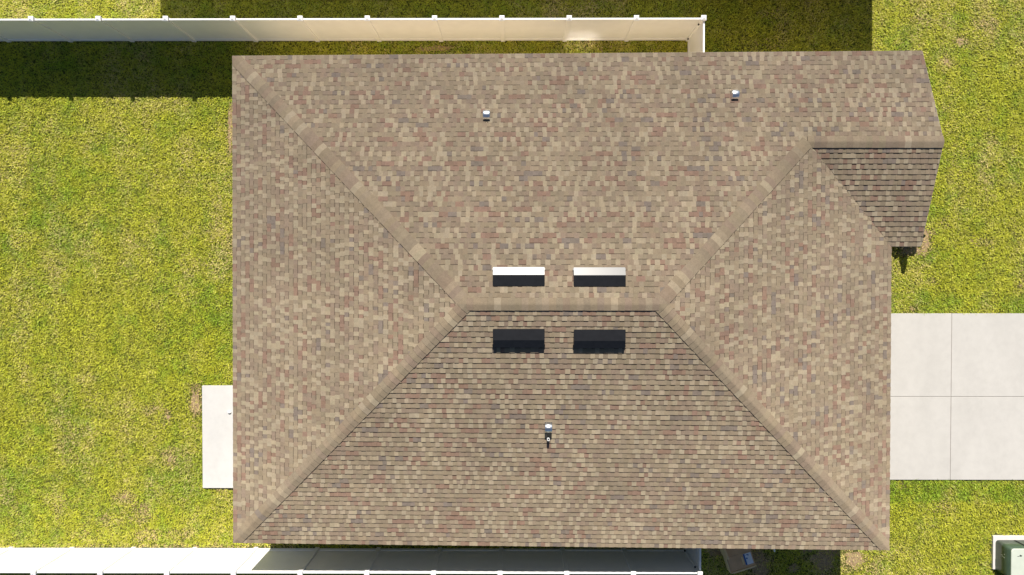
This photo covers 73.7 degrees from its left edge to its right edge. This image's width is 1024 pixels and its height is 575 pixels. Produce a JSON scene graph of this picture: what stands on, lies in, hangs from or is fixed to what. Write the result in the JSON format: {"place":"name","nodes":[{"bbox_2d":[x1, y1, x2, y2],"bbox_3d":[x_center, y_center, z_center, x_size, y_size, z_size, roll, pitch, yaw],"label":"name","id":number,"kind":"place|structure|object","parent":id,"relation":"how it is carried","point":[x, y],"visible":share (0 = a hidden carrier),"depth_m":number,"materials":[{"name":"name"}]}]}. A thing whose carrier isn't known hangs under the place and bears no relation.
{"place":"outdoors","nodes":[
{"label":"outdoors","id":0,"kind":"place"},
{"bbox_2d":[0,0,1023,574],"bbox_3d":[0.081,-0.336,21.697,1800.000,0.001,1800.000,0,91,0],"label":"ground","id":1,"kind":"structure","parent":0,"point":[230,220],"depth_m":21.71,"materials":[{"name":"green plant"}]},
{"bbox_2d":[202,385,232,487],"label":"patio","id":2,"kind":"structure","parent":1,"relation":"on","point":[217,429],"depth_m":21.72,"materials":[{"name":"concrete"}]},
{"bbox_2d":[0,547,702,574],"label":"fence","id":3,"kind":"object","parent":1,"relation":"on","point":[318,560],"visible":0.95,"depth_m":20.85,"materials":[{"name":"white plastic"}]},
{"bbox_2d":[0,15,706,51],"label":"fence","id":4,"kind":"object","parent":1,"relation":"on","point":[502,28],"visible":0.98,"depth_m":20.63,"materials":[{"name":"white plastic"}]},
{"bbox_2d":[122,38,963,574],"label":"bare soil","id":5,"kind":"structure","parent":1,"relation":"on","point":[194,404],"depth_m":21.79,"materials":[{"name":"brown soil"}]},
{"bbox_2d":[232,51,944,551],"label":"house","id":6,"kind":"structure","parent":1,"relation":"on","point":[590,299],"depth_m":17.98,"materials":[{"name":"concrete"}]},
{"bbox_2d":[720,548,728,559],"bbox_3d":[6.654,8.278,21.552,0.060,0.500,0.470,-22,91,-5],"label":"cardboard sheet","id":7,"kind":"object","parent":1,"relation":"on","point":[723,550],"visible":0.5,"depth_m":21.33,"materials":[{"name":"brown cardboard"}]},
{"bbox_2d":[723,548,755,573],"bbox_3d":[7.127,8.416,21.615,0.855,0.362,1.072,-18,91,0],"label":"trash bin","id":8,"kind":"object","parent":1,"relation":"on","point":[739,560],"visible":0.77,"depth_m":21.45,"materials":[{"name":"plastic"}]},
{"bbox_2d":[991,535,1023,568],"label":"concrete pad","id":9,"kind":"object","parent":1,"relation":"on","point":[995,538],"visible":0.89,"depth_m":21.68,"materials":[{"name":"white concrete"}]},
{"bbox_2d":[995,540,1023,574],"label":"transformer box","id":10,"kind":"object","parent":9,"relation":"on","point":[1009,557],"visible":1,"depth_m":21.19,"materials":[{"name":"green metal"}]},
{"bbox_2d":[890,313,1023,479],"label":"driveway","id":11,"kind":"structure","parent":0,"point":[983,355],"depth_m":21.65,"materials":[{"name":"concrete"}]},
{"bbox_2d":[890,316,1023,447],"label":"driveway joint","id":12,"kind":"object","parent":11,"relation":"on","point":[955,396],"visible":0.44,"depth_m":21.67,"materials":[{"name":"grey concrete"}]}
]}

